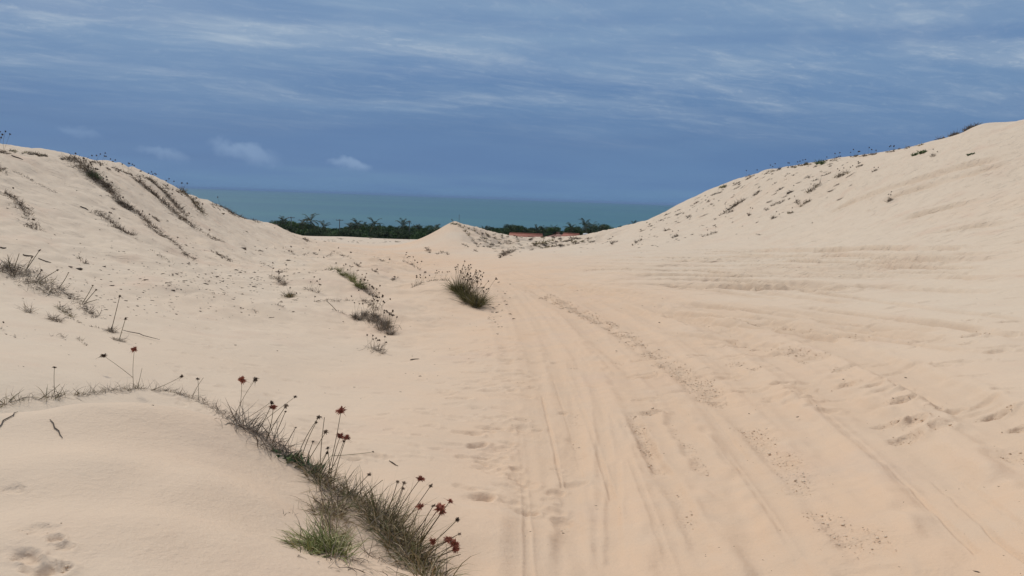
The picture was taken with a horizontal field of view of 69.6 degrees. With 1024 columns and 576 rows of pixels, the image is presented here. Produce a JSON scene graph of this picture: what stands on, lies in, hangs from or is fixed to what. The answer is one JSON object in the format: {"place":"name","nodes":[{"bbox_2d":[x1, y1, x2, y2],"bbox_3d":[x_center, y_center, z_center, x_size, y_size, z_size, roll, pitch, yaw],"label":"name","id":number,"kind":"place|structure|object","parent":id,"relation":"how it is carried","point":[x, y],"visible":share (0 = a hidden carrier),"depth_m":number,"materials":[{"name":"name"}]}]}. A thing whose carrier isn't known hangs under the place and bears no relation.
{"place":"outdoors","nodes":[
{"label":"outdoors","id":0,"kind":"place"},
{"bbox_2d":[178,188,675,232],"bbox_3d":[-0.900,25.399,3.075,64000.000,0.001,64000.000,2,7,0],"label":"sea","id":1,"kind":"structure","parent":0,"point":[331,208],"depth_m":1425.63,"materials":[{"name":"liquid"}]},
{"bbox_2d":[0,120,1023,575],"bbox_3d":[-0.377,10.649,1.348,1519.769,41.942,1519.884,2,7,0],"label":"ground","id":2,"kind":"structure","parent":0,"point":[488,436],"depth_m":6.63,"materials":[{"name":"beige sand"}]},
{"bbox_2d":[0,249,41,275],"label":"grass tussock","id":3,"kind":"object","parent":2,"relation":"on","point":[4,265],"depth_m":9.64,"materials":[{"name":"plant"}]},
{"bbox_2d":[0,187,42,230],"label":"creeping plant","id":4,"kind":"object","parent":2,"relation":"on","point":[22,203],"visible":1,"depth_m":14.67,"materials":[{"name":"green plant"}]},
{"bbox_2d":[20,296,41,312],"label":"grass tussock","id":5,"kind":"object","parent":2,"relation":"on","point":[26,310],"depth_m":7.73,"materials":[{"name":"plant"}]},
{"bbox_2d":[0,366,86,410],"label":"grass tussock","id":6,"kind":"object","parent":2,"relation":"on","point":[47,395],"depth_m":4.73,"materials":[{"name":"plant"}]},
{"bbox_2d":[5,262,82,297],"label":"grass tussock","id":7,"kind":"object","parent":2,"relation":"on","point":[40,282],"depth_m":9.35,"materials":[{"name":"plant"}]},
{"bbox_2d":[45,311,64,321],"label":"grass tussock","id":8,"kind":"object","parent":2,"relation":"on","point":[53,319],"depth_m":7.59,"materials":[{"name":"grey plant"}]},
{"bbox_2d":[50,419,62,437],"bbox_3d":[-1.692,0.521,2.732,0.010,0.023,0.193,-5,10,-44],"label":"stick","id":9,"kind":"object","parent":2,"relation":"on","point":[55,427],"visible":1,"depth_m":2.73,"materials":[{"name":"brown wood"}]},
{"bbox_2d":[52,302,77,317],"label":"grass tussock","id":10,"kind":"object","parent":2,"relation":"on","point":[62,310],"depth_m":8.25,"materials":[{"name":"plant"}]},
{"bbox_2d":[59,285,102,317],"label":"grass tussock","id":11,"kind":"object","parent":2,"relation":"on","point":[87,309],"depth_m":8.97,"materials":[{"name":"plant"}]},
{"bbox_2d":[59,152,114,187],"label":"creeping plant","id":12,"kind":"object","parent":2,"relation":"on","point":[86,166],"visible":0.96,"depth_m":20.65,"materials":[{"name":"plant"}]},
{"bbox_2d":[86,164,102,180],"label":"leafy shrub","id":13,"kind":"object","parent":2,"relation":"on","point":[95,178],"visible":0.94,"depth_m":20.46,"materials":[{"name":"green plant"}]},
{"bbox_2d":[90,153,110,164],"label":"ridge plant","id":14,"kind":"object","parent":2,"relation":"on","point":[94,161],"visible":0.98,"depth_m":22.87,"materials":[{"name":"plant"}]},
{"bbox_2d":[103,295,121,333],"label":"flowering sedge","id":15,"kind":"object","parent":2,"relation":"on","point":[112,330],"visible":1,"depth_m":7.65,"materials":[{"name":"brown plant"}]},
{"bbox_2d":[90,178,136,211],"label":"creeping plant","id":16,"kind":"object","parent":2,"relation":"on","point":[122,203],"visible":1,"depth_m":19.05,"materials":[{"name":"green plant"}]},
{"bbox_2d":[90,210,138,234],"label":"creeping plant","id":17,"kind":"object","parent":2,"relation":"on","point":[121,228],"visible":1,"depth_m":16.71,"materials":[{"name":"plant"}]},
{"bbox_2d":[111,317,127,341],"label":"flowering sedge","id":18,"kind":"object","parent":2,"relation":"on","point":[119,339],"visible":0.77,"depth_m":7.24,"materials":[{"name":"brown plant"}]},
{"bbox_2d":[111,159,134,173],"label":"ridge plant","id":19,"kind":"object","parent":2,"relation":"on","point":[122,166],"visible":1,"depth_m":23.77,"materials":[{"name":"plant"}]},
{"bbox_2d":[73,346,183,395],"bbox_3d":[-2.920,0.615,5.359,0.615,0.383,0.827,5,8,26],"label":"grass tussock","id":20,"kind":"object","parent":2,"relation":"on","point":[133,349],"depth_m":5.37,"materials":[{"name":"plant"}]},
{"bbox_2d":[129,207,167,235],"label":"creeping plant","id":21,"kind":"object","parent":2,"relation":"on","point":[145,219],"visible":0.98,"depth_m":18.67,"materials":[{"name":"green plant"}]},
{"bbox_2d":[129,173,202,229],"bbox_3d":[-10.787,-2.738,23.221,3.558,1.738,1.322,7,9,36],"label":"creeping plant","id":22,"kind":"object","parent":2,"relation":"on","point":[155,194],"visible":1,"depth_m":23.53,"materials":[{"name":"green plant"}]},
{"bbox_2d":[142,175,195,217],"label":"creeping plant","id":23,"kind":"object","parent":2,"relation":"on","point":[160,188],"visible":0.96,"depth_m":25.37,"materials":[{"name":"green plant"}]},
{"bbox_2d":[156,231,196,260],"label":"creeping plant","id":24,"kind":"object","parent":2,"relation":"on","point":[177,244],"visible":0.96,"depth_m":17.50,"materials":[{"name":"plant"}]},
{"bbox_2d":[174,182,208,215],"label":"creeping plant","id":25,"kind":"object","parent":2,"relation":"on","point":[193,200],"visible":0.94,"depth_m":28.03,"materials":[{"name":"green plant"}]},
{"bbox_2d":[160,377,239,419],"bbox_3d":[-2.212,0.779,5.367,1.032,0.182,0.308,7,9,37],"label":"grass tussock","id":26,"kind":"object","parent":2,"relation":"on","point":[192,396],"depth_m":5.49,"materials":[{"name":"plant"}]},
{"bbox_2d":[211,249,232,261],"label":"creeping plant","id":27,"kind":"object","parent":2,"relation":"on","point":[230,259],"visible":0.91,"depth_m":19.13,"materials":[{"name":"plant"}]},
{"bbox_2d":[221,205,239,217],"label":"creeping plant","id":28,"kind":"object","parent":2,"relation":"on","point":[234,212],"visible":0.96,"depth_m":35.78,"materials":[{"name":"green plant"}]},
{"bbox_2d":[215,376,311,463],"bbox_3d":[-1.384,0.699,4.083,0.515,0.692,2.344,-1,7,-21],"label":"grass tussock","id":29,"kind":"object","parent":2,"relation":"on","point":[253,427],"depth_m":3.23,"materials":[{"name":"plant"}]},
{"bbox_2d":[267,267,288,284],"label":"grass tussock","id":30,"kind":"object","parent":2,"relation":"on","point":[280,281],"depth_m":15.30,"materials":[{"name":"plant"}]},
{"bbox_2d":[272,220,289,225],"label":"coastal tree","id":31,"kind":"object","parent":2,"relation":"on","point":[277,222],"visible":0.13,"depth_m":267.59,"materials":[{"name":"green plant"}]},
{"bbox_2d":[278,216,288,225],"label":"coconut palm","id":32,"kind":"object","parent":2,"relation":"on","point":[284,221],"visible":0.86,"depth_m":255.21,"materials":[{"name":"green plant"}]},
{"bbox_2d":[279,225,295,233],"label":"bush","id":33,"kind":"object","parent":2,"relation":"on","point":[289,228],"visible":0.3,"depth_m":218.20,"materials":[{"name":"green plant"}]},
{"bbox_2d":[279,287,298,297],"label":"grass tussock","id":34,"kind":"object","parent":2,"relation":"on","point":[286,295],"depth_m":13.51,"materials":[{"name":"plant"}]},
{"bbox_2d":[280,221,303,229],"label":"coastal tree","id":35,"kind":"object","parent":2,"relation":"on","point":[295,224],"visible":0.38,"depth_m":252.97,"materials":[{"name":"green plant"}]},
{"bbox_2d":[270,415,328,473],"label":"flowering grass","id":36,"kind":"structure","parent":2,"relation":"on","point":[290,457],"depth_m":3.17,"materials":[{"name":"green plant"}]},
{"bbox_2d":[296,229,307,235],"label":"bush","id":37,"kind":"object","parent":2,"relation":"on","point":[300,232],"visible":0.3,"depth_m":219.21,"materials":[{"name":"green plant"}]},
{"bbox_2d":[297,218,309,229],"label":"coconut palm","id":38,"kind":"object","parent":2,"relation":"on","point":[301,224],"visible":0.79,"depth_m":250.61,"materials":[{"name":"green plant"}]},
{"bbox_2d":[301,213,320,229],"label":"coconut palm","id":39,"kind":"object","parent":2,"relation":"on","point":[308,219],"visible":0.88,"depth_m":244.88,"materials":[{"name":"green plant"}]},
{"bbox_2d":[303,224,319,229],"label":"coastal tree","id":40,"kind":"object","parent":2,"relation":"on","point":[306,227],"visible":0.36,"depth_m":248.63,"materials":[{"name":"green plant"}]},
{"bbox_2d":[304,276,321,292],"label":"grass tussock","id":41,"kind":"object","parent":2,"relation":"on","point":[311,285],"depth_m":14.30,"materials":[{"name":"plant"}]},
{"bbox_2d":[304,228,329,235],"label":"bush","id":42,"kind":"object","parent":2,"relation":"on","point":[313,232],"visible":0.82,"depth_m":215.22,"materials":[{"name":"green plant"}]},
{"bbox_2d":[271,504,372,565],"bbox_3d":[-0.615,0.778,2.330,0.374,0.160,0.331,2,7,0],"label":"grass tussock","id":43,"kind":"object","parent":2,"relation":"on","point":[312,545],"depth_m":2.33,"materials":[{"name":"green plant"}]},
{"bbox_2d":[317,220,331,231],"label":"coconut palm","id":44,"kind":"object","parent":2,"relation":"on","point":[324,225],"visible":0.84,"depth_m":241.80,"materials":[{"name":"green plant"}]},
{"bbox_2d":[323,227,338,231],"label":"coastal tree","id":45,"kind":"object","parent":2,"relation":"on","point":[332,230],"visible":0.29,"depth_m":248.19,"materials":[{"name":"green plant"}]},
{"bbox_2d":[291,481,376,550],"bbox_3d":[-0.658,0.831,2.669,0.329,0.258,0.707,-1,7,-22],"label":"grass tussock","id":46,"kind":"object","parent":2,"relation":"on","point":[337,511],"depth_m":2.79,"materials":[{"name":"plant"}]},
{"bbox_2d":[327,230,343,235],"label":"bush","id":47,"kind":"object","parent":2,"relation":"on","point":[332,233],"visible":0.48,"depth_m":215.06,"materials":[{"name":"green plant"}]},
{"bbox_2d":[285,406,386,528],"bbox_3d":[-0.878,0.811,3.598,0.493,0.639,1.756,0,7,-13],"label":"grass tussock","id":48,"kind":"object","parent":2,"relation":"on","point":[339,436],"depth_m":3.09,"materials":[{"name":"plant"}]},
{"bbox_2d":[314,295,357,301],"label":"creeping plant","id":49,"kind":"object","parent":2,"relation":"on","point":[334,300],"visible":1,"depth_m":13.53,"materials":[{"name":"brown plant"}]},
{"bbox_2d":[326,263,347,275],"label":"grass tussock","id":50,"kind":"object","parent":2,"relation":"on","point":[339,271],"depth_m":17.60,"materials":[{"name":"plant"}]},
{"bbox_2d":[333,230,350,236],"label":"bush","id":51,"kind":"object","parent":2,"relation":"on","point":[344,232],"visible":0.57,"depth_m":213.79,"materials":[{"name":"green plant"}]},
{"bbox_2d":[344,222,353,230],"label":"coconut palm","id":52,"kind":"object","parent":2,"relation":"on","point":[350,225],"visible":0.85,"depth_m":254.71,"materials":[{"name":"green plant"}]},
{"bbox_2d":[286,516,412,575],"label":"grass tuft","id":53,"kind":"object","parent":2,"relation":"on","point":[372,556],"visible":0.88,"depth_m":2.29,"materials":[{"name":"green plant"}]},
{"bbox_2d":[346,230,362,236],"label":"bush","id":54,"kind":"object","parent":2,"relation":"on","point":[354,233],"visible":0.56,"depth_m":214.10,"materials":[{"name":"green plant"}]},
{"bbox_2d":[347,218,365,229],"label":"coconut palm","id":55,"kind":"object","parent":2,"relation":"on","point":[357,226],"visible":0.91,"depth_m":249.51,"materials":[{"name":"green plant"}]},
{"bbox_2d":[349,302,365,319],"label":"grass tussock","id":56,"kind":"object","parent":2,"relation":"on","point":[357,317],"depth_m":11.77,"materials":[{"name":"plant"}]},
{"bbox_2d":[342,265,374,289],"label":"grass tussock","id":57,"kind":"object","parent":2,"relation":"on","point":[357,282],"depth_m":15.40,"materials":[{"name":"green plant"}]},
{"bbox_2d":[354,229,368,237],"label":"bush","id":58,"kind":"object","parent":2,"relation":"on","point":[365,235],"visible":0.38,"depth_m":221.69,"materials":[{"name":"green plant"}]},
{"bbox_2d":[311,470,418,518],"bbox_3d":[-0.596,0.839,3.083,0.490,0.265,0.318,2,7,0],"label":"grass tussock","id":59,"kind":"object","parent":2,"relation":"on","point":[368,474],"depth_m":3.07,"materials":[{"name":"plant"}]},
{"bbox_2d":[360,223,375,232],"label":"coastal tree","id":60,"kind":"object","parent":2,"relation":"on","point":[367,227],"visible":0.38,"depth_m":257.30,"materials":[{"name":"green plant"}]},
{"bbox_2d":[360,279,380,296],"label":"grass tussock","id":61,"kind":"object","parent":2,"relation":"on","point":[369,289],"depth_m":15.07,"materials":[{"name":"green plant"}]},
{"bbox_2d":[367,230,375,237],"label":"bush","id":62,"kind":"object","parent":2,"relation":"on","point":[372,232],"visible":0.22,"depth_m":229.10,"materials":[{"name":"green plant"}]},
{"bbox_2d":[358,334,387,353],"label":"grass tussock","id":63,"kind":"object","parent":2,"relation":"on","point":[375,348],"depth_m":9.33,"materials":[{"name":"plant"}]},
{"bbox_2d":[358,289,390,309],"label":"grass tussock","id":64,"kind":"object","parent":2,"relation":"on","point":[371,303],"depth_m":13.51,"materials":[{"name":"plant"}]},
{"bbox_2d":[369,217,382,231],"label":"coconut palm","id":65,"kind":"object","parent":2,"relation":"on","point":[373,224],"visible":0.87,"depth_m":250.72,"materials":[{"name":"green plant"}]},
{"bbox_2d":[359,295,401,334],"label":"grass tussock","id":66,"kind":"object","parent":2,"relation":"on","point":[378,318],"depth_m":11.53,"materials":[{"name":"plant"}]},
{"bbox_2d":[368,229,392,238],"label":"bush","id":67,"kind":"object","parent":2,"relation":"on","point":[378,233],"visible":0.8,"depth_m":214.13,"materials":[{"name":"green plant"}]},
{"bbox_2d":[379,225,395,231],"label":"coastal tree","id":68,"kind":"object","parent":2,"relation":"on","point":[389,228],"visible":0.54,"depth_m":263.02,"materials":[{"name":"green plant"}]},
{"bbox_2d":[389,232,397,238],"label":"bush","id":69,"kind":"object","parent":2,"relation":"on","point":[394,236],"visible":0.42,"depth_m":217.79,"materials":[{"name":"green plant"}]},
{"bbox_2d":[396,218,408,230],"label":"coconut palm","id":70,"kind":"object","parent":2,"relation":"on","point":[403,223],"visible":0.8,"depth_m":252.50,"materials":[{"name":"green plant"}]},
{"bbox_2d":[392,229,413,238],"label":"bush","id":71,"kind":"object","parent":2,"relation":"on","point":[403,234],"visible":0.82,"depth_m":219.22,"materials":[{"name":"green plant"}]},
{"bbox_2d":[331,466,477,575],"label":"grass tussock","id":72,"kind":"object","parent":2,"relation":"on","point":[398,529],"depth_m":2.90,"materials":[{"name":"green plant"}]},
{"bbox_2d":[398,226,418,233],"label":"coastal tree","id":73,"kind":"object","parent":2,"relation":"on","point":[414,230],"visible":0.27,"depth_m":254.19,"materials":[{"name":"green plant"}]},
{"bbox_2d":[408,230,426,238],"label":"bush","id":74,"kind":"object","parent":2,"relation":"on","point":[418,235],"visible":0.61,"depth_m":217.57,"materials":[{"name":"green plant"}]},
{"bbox_2d":[419,225,439,231],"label":"coastal tree","id":75,"kind":"object","parent":2,"relation":"on","point":[425,229],"visible":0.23,"depth_m":253.28,"materials":[{"name":"green plant"}]},
{"bbox_2d":[411,270,449,287],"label":"grass tussock","id":76,"kind":"object","parent":2,"relation":"on","point":[412,286],"depth_m":17.49,"materials":[{"name":"plant"}]},
{"bbox_2d":[436,261,496,308],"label":"grass tussock","id":77,"kind":"object","parent":2,"relation":"on","point":[467,295],"depth_m":14.45,"materials":[{"name":"green plant"}]},
{"bbox_2d":[14,145,919,298],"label":"dune vegetation","id":78,"kind":"object","parent":2,"relation":"on","point":[484,241],"visible":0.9,"depth_m":42.28,"materials":[{"name":"green plant"}]},
{"bbox_2d":[491,227,510,234],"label":"coastal tree","id":79,"kind":"object","parent":2,"relation":"on","point":[506,229],"visible":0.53,"depth_m":249.37,"materials":[{"name":"green plant"}]},
{"bbox_2d":[497,247,515,257],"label":"dune scrub","id":80,"kind":"object","parent":2,"relation":"on","point":[508,251],"visible":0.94,"depth_m":49.23,"materials":[{"name":"plant"}]},
{"bbox_2d":[502,224,520,232],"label":"coastal tree","id":81,"kind":"object","parent":2,"relation":"on","point":[513,228],"visible":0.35,"depth_m":252.07,"materials":[{"name":"green plant"}]},
{"bbox_2d":[7,208,1023,573],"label":"plant litter","id":82,"kind":"object","parent":2,"relation":"on","point":[271,304],"visible":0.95,"depth_m":11.62,"materials":[{"name":"brown plant"}]},
{"bbox_2d":[516,225,525,232],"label":"coastal tree","id":83,"kind":"object","parent":2,"relation":"on","point":[519,228],"visible":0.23,"depth_m":274.46,"materials":[{"name":"green plant"}]},
{"bbox_2d":[22,289,1022,572],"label":"sand clods","id":84,"kind":"object","parent":2,"relation":"on","point":[714,397],"visible":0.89,"depth_m":7.15,"materials":[{"name":"beige sand"}]},
{"bbox_2d":[509,232,542,236],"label":"tiled house","id":85,"kind":"structure","parent":2,"relation":"on","point":[526,234],"depth_m":194.95,"materials":[{"name":"tile"}]},
{"bbox_2d":[521,227,534,232],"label":"coastal tree","id":86,"kind":"object","parent":2,"relation":"on","point":[529,230],"visible":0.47,"depth_m":255.34,"materials":[{"name":"green plant"}]},
{"bbox_2d":[544,227,562,235],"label":"coastal tree","id":87,"kind":"object","parent":2,"relation":"on","point":[549,230],"visible":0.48,"depth_m":259.09,"materials":[{"name":"green plant"}]},
{"bbox_2d":[545,232,561,236],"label":"tiled house","id":88,"kind":"structure","parent":2,"relation":"on","point":[557,234],"depth_m":198.76,"materials":[{"name":"tile"}]},
{"bbox_2d":[564,222,576,232],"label":"coconut palm","id":89,"kind":"object","parent":2,"relation":"on","point":[571,228],"visible":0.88,"depth_m":253.29,"materials":[{"name":"green plant"}]},
{"bbox_2d":[562,233,579,235],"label":"tiled house","id":90,"kind":"structure","parent":2,"relation":"on","point":[569,234],"depth_m":195.47,"materials":[{"name":"paint"}]},
{"bbox_2d":[563,227,583,234],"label":"coastal tree","id":91,"kind":"object","parent":2,"relation":"on","point":[577,230],"visible":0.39,"depth_m":262.65,"materials":[{"name":"green plant"}]},
{"bbox_2d":[579,218,592,232],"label":"coconut palm","id":92,"kind":"object","parent":2,"relation":"on","point":[585,227],"visible":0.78,"depth_m":259.68,"materials":[{"name":"green plant"}]},
{"bbox_2d":[585,221,597,232],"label":"coconut palm","id":93,"kind":"object","parent":2,"relation":"on","point":[591,229],"visible":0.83,"depth_m":251.65,"materials":[{"name":"green plant"}]},
{"bbox_2d":[586,224,606,233],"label":"coastal tree","id":94,"kind":"object","parent":2,"relation":"on","point":[594,226],"visible":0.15,"depth_m":260.72,"materials":[{"name":"green plant"}]},
{"bbox_2d":[596,224,606,231],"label":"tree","id":95,"kind":"object","parent":2,"relation":"on","point":[601,227],"visible":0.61,"depth_m":245.44,"materials":[{"name":"green plant"}]},
{"bbox_2d":[723,198,744,211],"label":"grass tuft","id":96,"kind":"object","parent":2,"relation":"on","point":[732,206],"visible":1,"depth_m":47.51,"materials":[{"name":"plant"}]},
{"bbox_2d":[805,175,822,192],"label":"leafy shrub","id":97,"kind":"object","parent":2,"relation":"on","point":[810,190],"visible":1,"depth_m":38.98,"materials":[{"name":"green plant"}]},
{"bbox_2d":[812,159,826,164],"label":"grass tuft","id":98,"kind":"object","parent":2,"relation":"on","point":[821,162],"visible":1,"depth_m":43.07,"materials":[{"name":"green plant"}]},
{"bbox_2d":[832,165,852,177],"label":"leafy shrub","id":99,"kind":"object","parent":2,"relation":"on","point":[840,174],"visible":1,"depth_m":38.56,"materials":[{"name":"green plant"}]},
{"bbox_2d":[945,128,960,137],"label":"dune scrub","id":100,"kind":"object","parent":2,"relation":"on","point":[952,134],"visible":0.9,"depth_m":35.22,"materials":[{"name":"green plant"}]},
{"bbox_2d":[962,122,982,131],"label":"dune scrub","id":101,"kind":"object","parent":2,"relation":"on","point":[969,127],"visible":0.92,"depth_m":32.73,"materials":[{"name":"green plant"}]},
{"bbox_2d":[0,0,1023,204],"label":"sky","id":102,"kind":"structure","parent":0,"point":[655,102],"materials":[{"name":"blue"}]}
]}

